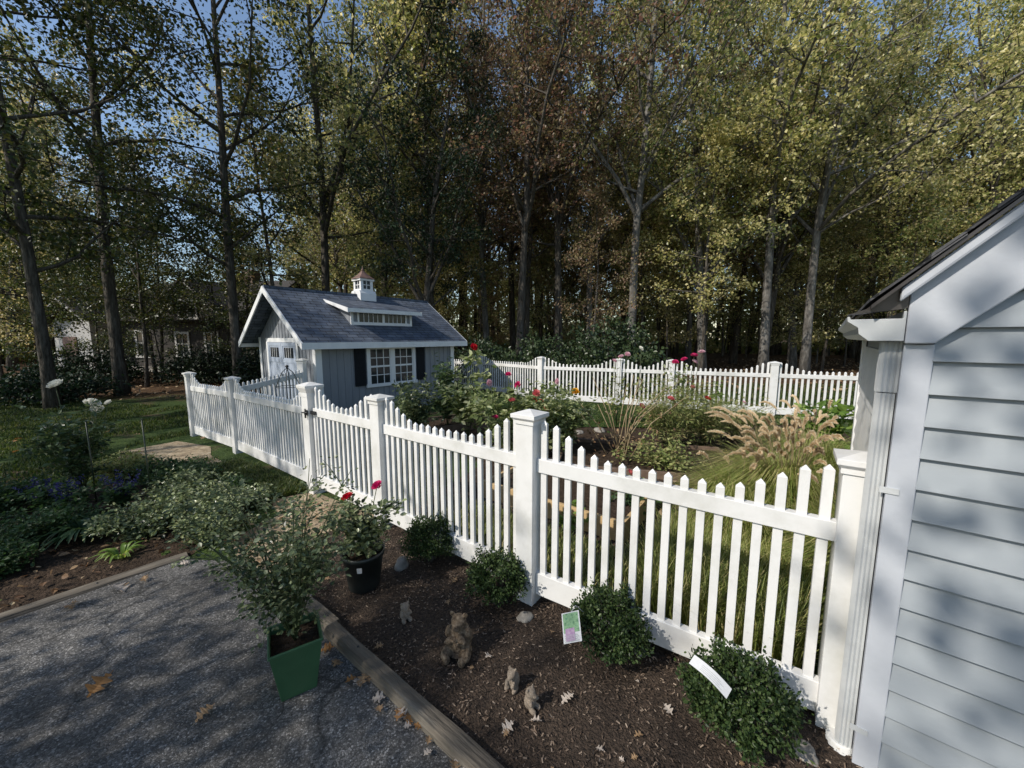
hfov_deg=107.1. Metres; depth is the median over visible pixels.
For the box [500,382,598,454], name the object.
rose bush
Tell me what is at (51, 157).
woodland tree
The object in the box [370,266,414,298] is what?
sapling
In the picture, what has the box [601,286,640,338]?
sapling
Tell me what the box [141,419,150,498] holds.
plant stake
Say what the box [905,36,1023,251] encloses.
woodland tree
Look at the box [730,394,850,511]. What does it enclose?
fountain grass
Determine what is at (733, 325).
woodland tree
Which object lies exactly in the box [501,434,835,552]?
leaf litter
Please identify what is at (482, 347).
rhododendron
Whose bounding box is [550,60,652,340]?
woodland tree
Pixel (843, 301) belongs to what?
woodland tree
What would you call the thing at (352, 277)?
sapling
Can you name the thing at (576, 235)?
woodland tree
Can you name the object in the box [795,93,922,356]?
woodland tree
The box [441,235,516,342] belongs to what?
sapling
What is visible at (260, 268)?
sapling
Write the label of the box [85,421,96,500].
plant stake
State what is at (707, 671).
plant label
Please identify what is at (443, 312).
sapling
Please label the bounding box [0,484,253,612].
flower bed soil
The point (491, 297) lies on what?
sapling
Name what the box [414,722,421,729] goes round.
fallen leaf
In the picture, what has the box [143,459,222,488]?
perennial plant
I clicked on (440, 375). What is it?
leafy shrub
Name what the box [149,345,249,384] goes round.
rhododendron
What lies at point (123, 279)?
sapling
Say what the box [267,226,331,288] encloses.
sapling
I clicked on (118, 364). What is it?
oak tree
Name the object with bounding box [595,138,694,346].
sapling
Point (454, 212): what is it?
woodland tree
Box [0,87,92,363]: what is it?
woodland tree
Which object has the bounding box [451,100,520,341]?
woodland tree
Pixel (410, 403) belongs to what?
leafy shrub
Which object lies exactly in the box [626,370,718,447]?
cosmos clump
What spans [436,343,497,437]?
rose bush
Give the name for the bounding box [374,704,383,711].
fallen leaf
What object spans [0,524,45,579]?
perennial plant
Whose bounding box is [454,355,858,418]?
picket fence
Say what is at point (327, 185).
woodland tree
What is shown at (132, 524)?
perennial plant
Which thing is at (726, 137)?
sapling
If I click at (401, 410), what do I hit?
leafy shrub
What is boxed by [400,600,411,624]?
bear cub statue
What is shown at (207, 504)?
perennial plant
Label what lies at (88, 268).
sapling
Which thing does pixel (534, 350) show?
rhododendron
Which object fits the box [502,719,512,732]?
fallen leaf
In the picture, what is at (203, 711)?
fallen leaf
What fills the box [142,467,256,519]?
perennial plant
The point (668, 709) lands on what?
fallen leaf
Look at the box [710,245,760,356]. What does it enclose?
sapling
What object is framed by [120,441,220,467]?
bare earth patch
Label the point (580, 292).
sapling
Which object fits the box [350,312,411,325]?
dormer window
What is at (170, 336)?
sapling
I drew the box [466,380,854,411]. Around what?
lawn grass
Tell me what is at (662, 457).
weeds
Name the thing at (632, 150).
woodland tree
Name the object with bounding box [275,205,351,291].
sapling
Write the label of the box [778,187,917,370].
sapling
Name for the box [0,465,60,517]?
perennial plant
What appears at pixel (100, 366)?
rhododendron
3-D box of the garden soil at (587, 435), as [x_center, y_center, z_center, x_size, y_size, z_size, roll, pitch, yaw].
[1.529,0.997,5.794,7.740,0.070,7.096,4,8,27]
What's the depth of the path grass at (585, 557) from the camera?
2.95 m
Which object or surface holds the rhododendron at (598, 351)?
on the ground at (168, 399)
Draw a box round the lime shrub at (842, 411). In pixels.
[790,398,854,455]
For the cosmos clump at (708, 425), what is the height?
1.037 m
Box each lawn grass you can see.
[0,400,305,485]
[208,456,306,499]
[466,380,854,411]
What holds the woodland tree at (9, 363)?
on the ground at (168, 399)
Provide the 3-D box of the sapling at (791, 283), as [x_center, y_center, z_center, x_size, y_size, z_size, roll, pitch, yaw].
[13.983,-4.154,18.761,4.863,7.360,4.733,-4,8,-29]
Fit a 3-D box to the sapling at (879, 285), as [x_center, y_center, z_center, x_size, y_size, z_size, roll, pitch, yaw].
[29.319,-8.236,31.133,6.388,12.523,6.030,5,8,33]
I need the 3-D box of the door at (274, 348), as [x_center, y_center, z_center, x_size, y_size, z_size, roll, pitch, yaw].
[-5.426,-0.127,8.730,0.730,1.665,0.027,5,9,37]
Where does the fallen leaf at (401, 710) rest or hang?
on the driveway
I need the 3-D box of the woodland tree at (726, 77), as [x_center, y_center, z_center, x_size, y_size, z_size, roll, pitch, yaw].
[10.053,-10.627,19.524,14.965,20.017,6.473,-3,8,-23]
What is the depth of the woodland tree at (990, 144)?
16.34 m
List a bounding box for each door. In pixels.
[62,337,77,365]
[267,342,284,397]
[280,342,298,399]
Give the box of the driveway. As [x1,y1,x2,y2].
[0,559,459,767]
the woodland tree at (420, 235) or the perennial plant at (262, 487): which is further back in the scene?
the woodland tree at (420, 235)
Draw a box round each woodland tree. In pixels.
[0,20,117,370]
[0,63,126,297]
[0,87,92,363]
[0,97,94,290]
[99,0,477,290]
[174,47,393,292]
[191,95,341,288]
[231,152,387,274]
[253,0,521,259]
[258,0,472,296]
[258,59,409,292]
[260,59,488,291]
[262,56,385,292]
[275,0,498,307]
[359,0,494,292]
[360,0,697,347]
[367,71,496,312]
[370,1,708,353]
[378,40,590,345]
[401,174,476,316]
[406,88,502,355]
[444,0,631,361]
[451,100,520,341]
[458,0,716,352]
[461,78,609,289]
[472,126,634,309]
[514,105,570,342]
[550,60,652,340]
[562,1,806,352]
[566,71,676,345]
[570,0,794,342]
[580,0,844,363]
[581,0,715,326]
[585,156,686,318]
[603,0,943,370]
[605,62,692,345]
[645,115,751,355]
[646,0,811,359]
[682,0,872,363]
[704,4,946,367]
[704,108,800,355]
[719,0,1002,362]
[749,92,847,354]
[792,44,976,357]
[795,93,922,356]
[796,1,1023,346]
[805,182,910,351]
[808,0,1023,316]
[848,0,1023,255]
[849,14,997,318]
[880,0,1023,247]
[885,0,1023,270]
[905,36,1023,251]
[907,105,1023,219]
[913,0,1023,241]
[917,44,1022,249]
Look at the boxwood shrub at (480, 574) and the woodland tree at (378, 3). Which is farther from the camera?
the woodland tree at (378, 3)
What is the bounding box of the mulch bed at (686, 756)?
[296,518,862,767]
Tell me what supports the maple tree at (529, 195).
on the ground at (168, 399)
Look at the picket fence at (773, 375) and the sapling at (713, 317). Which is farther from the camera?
the sapling at (713, 317)
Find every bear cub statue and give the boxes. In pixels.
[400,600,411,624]
[504,666,519,694]
[524,684,540,715]
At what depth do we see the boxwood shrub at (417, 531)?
2.82 m
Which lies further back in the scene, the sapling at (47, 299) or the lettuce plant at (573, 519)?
the sapling at (47, 299)
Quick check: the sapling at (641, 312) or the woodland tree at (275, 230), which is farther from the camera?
the woodland tree at (275, 230)
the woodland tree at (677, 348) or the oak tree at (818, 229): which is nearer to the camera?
the oak tree at (818, 229)
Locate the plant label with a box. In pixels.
[689,655,731,698]
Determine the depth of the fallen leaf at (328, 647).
2.07 m
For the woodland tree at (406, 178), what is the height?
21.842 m
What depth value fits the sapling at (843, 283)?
21.48 m
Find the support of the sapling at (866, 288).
on the ground at (168, 399)
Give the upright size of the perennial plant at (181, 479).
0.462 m
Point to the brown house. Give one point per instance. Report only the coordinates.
(194, 340)
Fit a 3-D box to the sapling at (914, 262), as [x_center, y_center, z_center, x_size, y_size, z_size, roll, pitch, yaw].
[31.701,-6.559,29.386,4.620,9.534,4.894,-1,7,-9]
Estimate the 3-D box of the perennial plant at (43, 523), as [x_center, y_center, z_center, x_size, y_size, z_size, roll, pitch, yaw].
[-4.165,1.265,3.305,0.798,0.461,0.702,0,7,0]
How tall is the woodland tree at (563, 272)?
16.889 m
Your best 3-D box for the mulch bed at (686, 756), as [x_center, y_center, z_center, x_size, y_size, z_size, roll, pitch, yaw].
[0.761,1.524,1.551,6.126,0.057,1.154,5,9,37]
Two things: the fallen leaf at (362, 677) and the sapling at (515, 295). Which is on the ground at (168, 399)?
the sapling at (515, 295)
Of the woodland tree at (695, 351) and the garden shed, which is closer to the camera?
the garden shed
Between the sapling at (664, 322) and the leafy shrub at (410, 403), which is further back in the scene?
the sapling at (664, 322)
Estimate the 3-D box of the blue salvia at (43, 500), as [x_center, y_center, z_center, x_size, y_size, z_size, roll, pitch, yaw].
[-4.731,1.127,3.834,0.378,0.436,0.517,0,7,0]
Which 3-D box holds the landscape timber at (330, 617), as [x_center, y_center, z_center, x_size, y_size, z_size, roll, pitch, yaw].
[-1.323,1.413,2.425,0.690,0.093,0.088,5,9,36]
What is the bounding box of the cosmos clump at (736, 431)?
[697,392,783,438]
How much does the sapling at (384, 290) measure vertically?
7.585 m
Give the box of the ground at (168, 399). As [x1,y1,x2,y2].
[0,341,859,674]
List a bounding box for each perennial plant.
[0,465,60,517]
[0,496,105,551]
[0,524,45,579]
[80,494,181,544]
[89,446,161,480]
[121,453,215,487]
[130,463,223,506]
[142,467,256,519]
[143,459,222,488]
[148,482,268,532]
[164,506,258,550]
[204,471,253,489]
[232,482,282,510]
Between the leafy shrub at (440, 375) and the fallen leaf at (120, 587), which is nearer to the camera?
the fallen leaf at (120, 587)
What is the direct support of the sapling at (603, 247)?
on the ground at (168, 399)
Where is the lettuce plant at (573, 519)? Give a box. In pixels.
[559,500,588,530]
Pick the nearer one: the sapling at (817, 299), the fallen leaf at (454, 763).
the fallen leaf at (454, 763)
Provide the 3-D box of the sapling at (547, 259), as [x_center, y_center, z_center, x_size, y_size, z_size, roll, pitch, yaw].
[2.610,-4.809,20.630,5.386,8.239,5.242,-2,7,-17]
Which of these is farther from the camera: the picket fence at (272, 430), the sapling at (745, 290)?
the sapling at (745, 290)
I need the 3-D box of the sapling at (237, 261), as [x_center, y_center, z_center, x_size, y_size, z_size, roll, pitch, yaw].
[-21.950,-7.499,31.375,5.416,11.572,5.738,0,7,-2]
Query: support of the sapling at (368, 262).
on the ground at (168, 399)
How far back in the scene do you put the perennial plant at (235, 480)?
4.30 m
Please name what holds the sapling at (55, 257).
on the ground at (168, 399)
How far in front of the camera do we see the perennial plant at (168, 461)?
4.55 m
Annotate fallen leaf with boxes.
[85,672,112,697]
[109,582,129,591]
[192,703,214,725]
[321,642,333,652]
[332,659,342,665]
[345,674,357,682]
[357,674,367,686]
[371,690,384,701]
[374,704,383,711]
[397,706,407,719]
[402,713,412,722]
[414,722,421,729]
[423,748,431,755]
[426,735,431,744]
[449,760,460,767]
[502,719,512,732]
[529,715,541,720]
[561,691,572,704]
[634,730,643,736]
[664,703,672,714]
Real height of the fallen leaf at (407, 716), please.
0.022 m
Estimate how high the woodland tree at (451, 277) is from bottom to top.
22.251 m
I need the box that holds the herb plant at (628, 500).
[611,491,660,514]
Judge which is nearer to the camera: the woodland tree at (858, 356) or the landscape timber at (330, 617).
the landscape timber at (330, 617)
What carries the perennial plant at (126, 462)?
on the ground at (168, 399)
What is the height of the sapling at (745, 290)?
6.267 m
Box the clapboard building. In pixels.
[825,187,1023,767]
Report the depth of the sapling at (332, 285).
32.49 m
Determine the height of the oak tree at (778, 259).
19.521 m
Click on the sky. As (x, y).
(231, 10)
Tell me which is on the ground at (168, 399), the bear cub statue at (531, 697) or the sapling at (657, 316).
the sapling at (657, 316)
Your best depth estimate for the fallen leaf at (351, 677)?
1.88 m
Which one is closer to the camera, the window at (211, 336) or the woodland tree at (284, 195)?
the window at (211, 336)
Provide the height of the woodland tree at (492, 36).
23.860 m
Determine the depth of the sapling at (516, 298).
27.30 m
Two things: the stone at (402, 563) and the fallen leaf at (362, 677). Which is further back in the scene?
the stone at (402, 563)
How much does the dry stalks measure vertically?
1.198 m
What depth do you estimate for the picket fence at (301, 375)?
6.87 m
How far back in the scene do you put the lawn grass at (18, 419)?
7.96 m
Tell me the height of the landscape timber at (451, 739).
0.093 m
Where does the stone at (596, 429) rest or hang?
on the garden soil at (587, 435)
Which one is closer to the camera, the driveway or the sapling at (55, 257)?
the driveway
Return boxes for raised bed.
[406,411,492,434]
[484,467,646,541]
[560,438,738,483]
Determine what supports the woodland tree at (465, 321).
on the ground at (168, 399)
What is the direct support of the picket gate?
attached to the picket fence at (272, 430)
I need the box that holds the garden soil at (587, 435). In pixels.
[415,410,851,641]
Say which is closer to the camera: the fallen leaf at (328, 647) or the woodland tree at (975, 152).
the fallen leaf at (328, 647)
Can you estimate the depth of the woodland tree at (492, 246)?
27.84 m
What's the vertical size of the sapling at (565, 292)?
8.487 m
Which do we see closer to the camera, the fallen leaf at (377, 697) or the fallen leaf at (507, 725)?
the fallen leaf at (507, 725)
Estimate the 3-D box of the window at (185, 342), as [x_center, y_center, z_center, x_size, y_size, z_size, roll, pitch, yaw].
[-19.753,-2.341,22.676,1.100,1.580,0.078,1,7,8]
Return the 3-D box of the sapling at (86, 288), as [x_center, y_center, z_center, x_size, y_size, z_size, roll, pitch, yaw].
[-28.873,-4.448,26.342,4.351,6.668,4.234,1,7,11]
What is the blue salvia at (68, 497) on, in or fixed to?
on the flower bed soil at (47, 562)
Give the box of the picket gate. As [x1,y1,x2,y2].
[301,387,373,510]
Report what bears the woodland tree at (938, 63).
on the ground at (168, 399)
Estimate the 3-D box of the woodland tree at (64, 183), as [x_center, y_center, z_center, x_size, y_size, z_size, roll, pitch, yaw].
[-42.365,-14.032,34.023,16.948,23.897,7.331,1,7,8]
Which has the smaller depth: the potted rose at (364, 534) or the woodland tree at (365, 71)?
the potted rose at (364, 534)
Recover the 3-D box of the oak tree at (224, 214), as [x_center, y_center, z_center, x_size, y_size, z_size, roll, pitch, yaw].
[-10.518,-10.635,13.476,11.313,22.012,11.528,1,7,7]
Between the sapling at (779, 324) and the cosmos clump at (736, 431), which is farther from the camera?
the sapling at (779, 324)
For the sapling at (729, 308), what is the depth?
38.39 m
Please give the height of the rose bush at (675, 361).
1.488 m
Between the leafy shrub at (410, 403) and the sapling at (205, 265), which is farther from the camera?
the sapling at (205, 265)
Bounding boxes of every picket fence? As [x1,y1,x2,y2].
[182,372,867,729]
[239,358,307,399]
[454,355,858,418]
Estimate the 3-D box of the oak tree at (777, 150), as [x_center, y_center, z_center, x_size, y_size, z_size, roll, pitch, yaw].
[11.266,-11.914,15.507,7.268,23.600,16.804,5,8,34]
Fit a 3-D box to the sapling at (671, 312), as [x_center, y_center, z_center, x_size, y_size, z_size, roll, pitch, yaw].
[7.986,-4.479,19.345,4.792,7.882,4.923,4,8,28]
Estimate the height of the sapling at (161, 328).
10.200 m
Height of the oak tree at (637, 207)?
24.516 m
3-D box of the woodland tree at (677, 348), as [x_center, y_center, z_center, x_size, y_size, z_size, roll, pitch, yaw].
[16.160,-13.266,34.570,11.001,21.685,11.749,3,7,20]
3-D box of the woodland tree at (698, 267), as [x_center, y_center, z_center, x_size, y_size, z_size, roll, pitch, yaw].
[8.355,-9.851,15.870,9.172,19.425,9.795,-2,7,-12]
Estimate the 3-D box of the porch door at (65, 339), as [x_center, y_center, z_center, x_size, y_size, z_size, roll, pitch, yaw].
[-26.156,-1.749,22.452,1.000,2.100,0.035,1,7,8]
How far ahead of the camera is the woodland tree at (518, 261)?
30.52 m
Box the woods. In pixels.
[0,143,970,362]
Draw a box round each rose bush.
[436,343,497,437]
[460,372,561,450]
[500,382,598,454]
[662,350,704,428]
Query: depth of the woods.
41.32 m
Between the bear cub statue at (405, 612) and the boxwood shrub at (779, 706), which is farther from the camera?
the bear cub statue at (405, 612)
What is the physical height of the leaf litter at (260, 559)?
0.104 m
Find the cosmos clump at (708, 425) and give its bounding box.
[662,386,752,445]
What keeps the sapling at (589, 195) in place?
on the ground at (168, 399)
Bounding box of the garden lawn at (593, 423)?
[484,399,790,427]
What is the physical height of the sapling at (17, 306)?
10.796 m
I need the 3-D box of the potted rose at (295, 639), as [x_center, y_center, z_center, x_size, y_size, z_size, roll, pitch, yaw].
[-1.184,0.935,1.889,0.912,1.100,0.676,0,7,0]
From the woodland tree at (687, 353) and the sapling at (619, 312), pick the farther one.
the sapling at (619, 312)
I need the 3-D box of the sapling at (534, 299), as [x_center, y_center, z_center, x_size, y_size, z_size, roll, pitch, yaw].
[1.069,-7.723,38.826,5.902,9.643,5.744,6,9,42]
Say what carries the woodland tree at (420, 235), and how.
on the ground at (168, 399)
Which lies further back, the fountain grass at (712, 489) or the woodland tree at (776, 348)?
the woodland tree at (776, 348)
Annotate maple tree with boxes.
[412,0,640,358]
[480,0,730,351]
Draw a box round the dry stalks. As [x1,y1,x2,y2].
[573,374,688,458]
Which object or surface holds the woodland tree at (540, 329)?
on the ground at (168, 399)
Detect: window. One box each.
[134,330,151,357]
[174,332,192,357]
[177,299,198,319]
[203,332,219,354]
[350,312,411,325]
[366,347,417,387]
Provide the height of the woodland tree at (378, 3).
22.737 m
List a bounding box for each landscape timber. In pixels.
[0,552,188,622]
[279,581,340,631]
[324,621,503,767]
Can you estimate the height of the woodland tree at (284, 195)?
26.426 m
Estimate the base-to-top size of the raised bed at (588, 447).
0.140 m
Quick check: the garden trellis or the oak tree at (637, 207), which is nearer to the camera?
the garden trellis
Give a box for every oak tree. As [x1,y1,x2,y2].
[0,0,247,409]
[0,0,259,396]
[0,0,401,384]
[310,0,517,306]
[506,0,867,344]
[633,0,937,371]
[677,0,898,372]
[686,0,1023,374]
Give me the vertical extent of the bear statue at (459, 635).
0.242 m
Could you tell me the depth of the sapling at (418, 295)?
34.00 m
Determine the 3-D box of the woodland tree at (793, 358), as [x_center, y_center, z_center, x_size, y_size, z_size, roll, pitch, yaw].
[15.114,-10.166,20.508,10.344,18.912,9.686,-3,8,-26]
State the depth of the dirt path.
3.63 m
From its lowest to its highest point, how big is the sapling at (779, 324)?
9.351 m
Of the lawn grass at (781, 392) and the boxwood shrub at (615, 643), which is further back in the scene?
the lawn grass at (781, 392)
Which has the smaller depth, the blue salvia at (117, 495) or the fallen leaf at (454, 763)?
the fallen leaf at (454, 763)
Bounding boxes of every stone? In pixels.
[394,556,408,570]
[516,611,533,622]
[594,427,605,432]
[792,738,818,766]
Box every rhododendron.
[0,361,134,409]
[1,345,157,388]
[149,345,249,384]
[212,347,261,388]
[454,330,512,386]
[485,324,591,388]
[549,310,678,396]
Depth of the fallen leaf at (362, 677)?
1.87 m
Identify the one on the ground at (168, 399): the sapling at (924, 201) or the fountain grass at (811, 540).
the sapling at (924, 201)
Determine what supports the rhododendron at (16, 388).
on the ground at (168, 399)
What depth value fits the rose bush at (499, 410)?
5.02 m
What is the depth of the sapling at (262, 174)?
14.09 m
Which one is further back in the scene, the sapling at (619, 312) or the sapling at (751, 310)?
the sapling at (619, 312)
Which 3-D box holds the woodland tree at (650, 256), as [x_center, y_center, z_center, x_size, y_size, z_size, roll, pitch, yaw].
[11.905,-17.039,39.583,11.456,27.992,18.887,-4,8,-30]
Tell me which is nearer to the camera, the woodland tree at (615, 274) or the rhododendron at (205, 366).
the rhododendron at (205, 366)
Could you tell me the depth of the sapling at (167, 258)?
14.62 m
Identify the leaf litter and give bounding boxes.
[0,511,185,608]
[11,358,859,401]
[224,497,345,575]
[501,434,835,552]
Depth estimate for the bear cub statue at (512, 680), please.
1.81 m
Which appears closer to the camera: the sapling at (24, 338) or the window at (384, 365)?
the window at (384, 365)
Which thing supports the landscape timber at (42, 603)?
on the ground at (168, 399)
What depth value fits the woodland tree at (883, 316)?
31.90 m
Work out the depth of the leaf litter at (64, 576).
2.99 m
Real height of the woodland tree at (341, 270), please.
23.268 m
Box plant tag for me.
[562,605,582,643]
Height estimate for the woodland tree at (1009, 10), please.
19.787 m
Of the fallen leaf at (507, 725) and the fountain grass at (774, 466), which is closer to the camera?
the fallen leaf at (507, 725)
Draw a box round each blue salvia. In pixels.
[13,474,80,513]
[29,474,100,515]
[89,469,140,509]
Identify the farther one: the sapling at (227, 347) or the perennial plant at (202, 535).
the sapling at (227, 347)
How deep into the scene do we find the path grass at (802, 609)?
2.21 m
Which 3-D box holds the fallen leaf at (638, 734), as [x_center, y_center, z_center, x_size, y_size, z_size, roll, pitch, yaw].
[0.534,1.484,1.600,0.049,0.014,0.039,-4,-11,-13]
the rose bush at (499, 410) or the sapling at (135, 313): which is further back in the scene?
the sapling at (135, 313)
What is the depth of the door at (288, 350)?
8.22 m
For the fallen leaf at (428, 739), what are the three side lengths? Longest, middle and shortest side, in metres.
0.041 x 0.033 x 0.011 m
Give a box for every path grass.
[433,495,643,607]
[611,502,829,667]
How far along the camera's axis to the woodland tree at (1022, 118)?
19.30 m
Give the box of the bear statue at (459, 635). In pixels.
[441,611,472,667]
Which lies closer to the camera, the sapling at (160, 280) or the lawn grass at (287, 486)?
the lawn grass at (287, 486)
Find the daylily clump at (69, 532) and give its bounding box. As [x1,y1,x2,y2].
[29,510,125,549]
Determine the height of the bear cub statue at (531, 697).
0.105 m
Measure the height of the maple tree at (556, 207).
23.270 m
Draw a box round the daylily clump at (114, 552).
[92,540,145,563]
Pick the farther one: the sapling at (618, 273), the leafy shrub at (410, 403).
the sapling at (618, 273)
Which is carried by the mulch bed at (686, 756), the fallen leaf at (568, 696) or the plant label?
the fallen leaf at (568, 696)
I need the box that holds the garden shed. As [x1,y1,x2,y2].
[238,266,466,421]
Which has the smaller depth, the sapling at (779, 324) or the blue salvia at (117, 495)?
the blue salvia at (117, 495)
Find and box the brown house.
[32,269,302,371]
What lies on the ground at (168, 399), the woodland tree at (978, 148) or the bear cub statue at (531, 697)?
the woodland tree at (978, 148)
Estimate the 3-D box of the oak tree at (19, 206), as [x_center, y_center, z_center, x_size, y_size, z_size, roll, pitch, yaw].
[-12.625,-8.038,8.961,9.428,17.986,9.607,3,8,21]
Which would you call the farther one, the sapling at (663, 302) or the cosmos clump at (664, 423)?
the sapling at (663, 302)
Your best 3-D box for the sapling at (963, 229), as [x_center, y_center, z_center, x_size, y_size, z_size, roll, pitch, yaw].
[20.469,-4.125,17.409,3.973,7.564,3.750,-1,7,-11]
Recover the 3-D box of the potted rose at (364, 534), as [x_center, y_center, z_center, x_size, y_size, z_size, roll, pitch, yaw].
[-0.998,1.046,2.561,0.573,0.699,0.443,0,7,0]
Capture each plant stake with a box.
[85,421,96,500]
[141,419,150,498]
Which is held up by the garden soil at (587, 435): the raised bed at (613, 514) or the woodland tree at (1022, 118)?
the raised bed at (613, 514)
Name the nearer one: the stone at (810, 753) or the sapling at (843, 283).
the stone at (810, 753)
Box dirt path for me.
[231,486,373,571]
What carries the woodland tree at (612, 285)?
on the ground at (168, 399)
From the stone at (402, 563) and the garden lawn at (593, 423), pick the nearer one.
the stone at (402, 563)
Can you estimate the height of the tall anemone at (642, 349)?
1.546 m
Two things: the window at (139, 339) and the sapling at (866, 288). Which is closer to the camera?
the window at (139, 339)
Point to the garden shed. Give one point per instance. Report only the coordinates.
(362, 340)
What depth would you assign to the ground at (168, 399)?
8.73 m
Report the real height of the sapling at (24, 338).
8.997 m
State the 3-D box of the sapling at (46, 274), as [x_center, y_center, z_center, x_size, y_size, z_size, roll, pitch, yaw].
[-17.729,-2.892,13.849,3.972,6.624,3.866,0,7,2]
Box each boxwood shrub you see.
[396,510,462,561]
[464,544,532,606]
[561,576,655,666]
[674,632,815,767]
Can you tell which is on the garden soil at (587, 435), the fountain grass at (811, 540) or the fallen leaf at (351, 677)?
the fountain grass at (811, 540)
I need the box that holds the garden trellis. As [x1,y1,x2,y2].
[276,365,299,398]
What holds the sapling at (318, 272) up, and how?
on the ground at (168, 399)
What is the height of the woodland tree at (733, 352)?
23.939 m
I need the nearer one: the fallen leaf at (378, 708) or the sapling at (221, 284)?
the fallen leaf at (378, 708)
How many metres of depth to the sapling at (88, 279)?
17.80 m
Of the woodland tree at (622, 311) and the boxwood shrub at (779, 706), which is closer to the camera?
the boxwood shrub at (779, 706)
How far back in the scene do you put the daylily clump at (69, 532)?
3.21 m
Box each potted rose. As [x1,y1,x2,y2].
[162,455,366,701]
[316,480,406,593]
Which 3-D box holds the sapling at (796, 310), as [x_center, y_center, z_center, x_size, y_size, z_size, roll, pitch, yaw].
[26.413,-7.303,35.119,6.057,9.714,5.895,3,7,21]
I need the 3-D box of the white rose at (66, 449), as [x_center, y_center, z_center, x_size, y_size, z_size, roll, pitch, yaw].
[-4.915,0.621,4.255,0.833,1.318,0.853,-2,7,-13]
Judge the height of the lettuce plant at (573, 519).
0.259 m
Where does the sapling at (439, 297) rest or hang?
on the ground at (168, 399)
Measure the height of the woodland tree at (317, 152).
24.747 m
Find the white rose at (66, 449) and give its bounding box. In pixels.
[0,379,128,486]
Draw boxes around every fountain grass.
[671,441,795,538]
[678,406,844,551]
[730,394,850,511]
[762,468,835,582]
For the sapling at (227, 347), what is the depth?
16.73 m
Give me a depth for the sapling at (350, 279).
22.55 m
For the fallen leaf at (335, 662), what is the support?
on the driveway
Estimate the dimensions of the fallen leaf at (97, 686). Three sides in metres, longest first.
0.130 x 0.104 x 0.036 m
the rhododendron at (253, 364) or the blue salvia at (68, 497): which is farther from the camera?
the rhododendron at (253, 364)
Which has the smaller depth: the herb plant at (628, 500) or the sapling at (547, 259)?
the herb plant at (628, 500)
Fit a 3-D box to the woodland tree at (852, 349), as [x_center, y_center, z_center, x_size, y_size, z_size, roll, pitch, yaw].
[27.894,-13.196,29.641,11.224,22.768,11.987,-1,7,-10]
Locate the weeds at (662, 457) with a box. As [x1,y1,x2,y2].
[610,432,712,480]
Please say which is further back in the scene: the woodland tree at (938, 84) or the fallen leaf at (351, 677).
the woodland tree at (938, 84)
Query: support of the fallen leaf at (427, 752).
on the driveway
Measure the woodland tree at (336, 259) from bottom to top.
18.981 m
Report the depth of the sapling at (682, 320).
28.32 m
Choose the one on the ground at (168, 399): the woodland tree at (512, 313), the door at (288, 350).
the woodland tree at (512, 313)
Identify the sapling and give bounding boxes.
[0,127,120,323]
[0,195,113,306]
[0,197,67,379]
[0,209,115,362]
[0,212,26,325]
[7,125,207,378]
[14,118,222,386]
[20,225,149,354]
[45,275,102,303]
[57,242,177,356]
[58,250,211,380]
[79,172,213,371]
[85,20,344,300]
[101,274,147,297]
[113,208,187,283]
[142,192,275,355]
[158,232,257,357]
[176,206,290,354]
[208,226,268,281]
[245,247,275,280]
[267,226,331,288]
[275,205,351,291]
[277,232,341,291]
[313,273,353,292]
[321,218,410,298]
[328,189,424,295]
[331,202,433,306]
[340,258,398,290]
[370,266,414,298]
[398,255,453,311]
[401,262,470,337]
[404,211,492,323]
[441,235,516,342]
[466,272,512,347]
[474,277,539,346]
[475,267,536,340]
[490,267,545,334]
[510,219,607,348]
[530,225,579,336]
[536,253,609,347]
[554,171,651,372]
[561,214,665,338]
[584,235,652,333]
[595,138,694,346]
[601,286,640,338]
[627,110,823,377]
[627,191,693,363]
[628,220,721,368]
[638,248,695,338]
[646,247,703,359]
[649,248,695,356]
[665,255,738,340]
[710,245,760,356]
[712,254,755,353]
[712,263,802,352]
[718,257,804,357]
[744,223,857,337]
[748,227,856,371]
[773,259,825,347]
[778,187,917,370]
[795,277,861,363]
[796,245,887,366]
[824,209,934,358]
[837,166,998,315]
[844,231,915,318]
[875,241,939,318]
[915,207,1002,277]
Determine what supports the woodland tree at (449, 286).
on the ground at (168, 399)
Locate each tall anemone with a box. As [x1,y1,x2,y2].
[600,352,630,423]
[632,346,647,416]
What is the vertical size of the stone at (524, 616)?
0.070 m
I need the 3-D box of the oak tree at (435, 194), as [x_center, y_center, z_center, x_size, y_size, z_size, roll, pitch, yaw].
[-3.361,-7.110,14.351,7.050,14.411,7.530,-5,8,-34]
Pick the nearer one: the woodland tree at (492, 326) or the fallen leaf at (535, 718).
the fallen leaf at (535, 718)
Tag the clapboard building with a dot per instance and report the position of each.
(932, 674)
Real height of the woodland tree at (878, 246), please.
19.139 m
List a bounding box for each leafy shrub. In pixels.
[391,371,450,429]
[392,391,411,422]
[422,352,468,424]
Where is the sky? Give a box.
[0,0,1022,339]
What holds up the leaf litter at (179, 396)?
on the ground at (168, 399)
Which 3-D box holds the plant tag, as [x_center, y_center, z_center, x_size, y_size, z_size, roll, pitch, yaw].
[0.329,1.216,1.941,0.138,0.155,0.260,4,8,28]

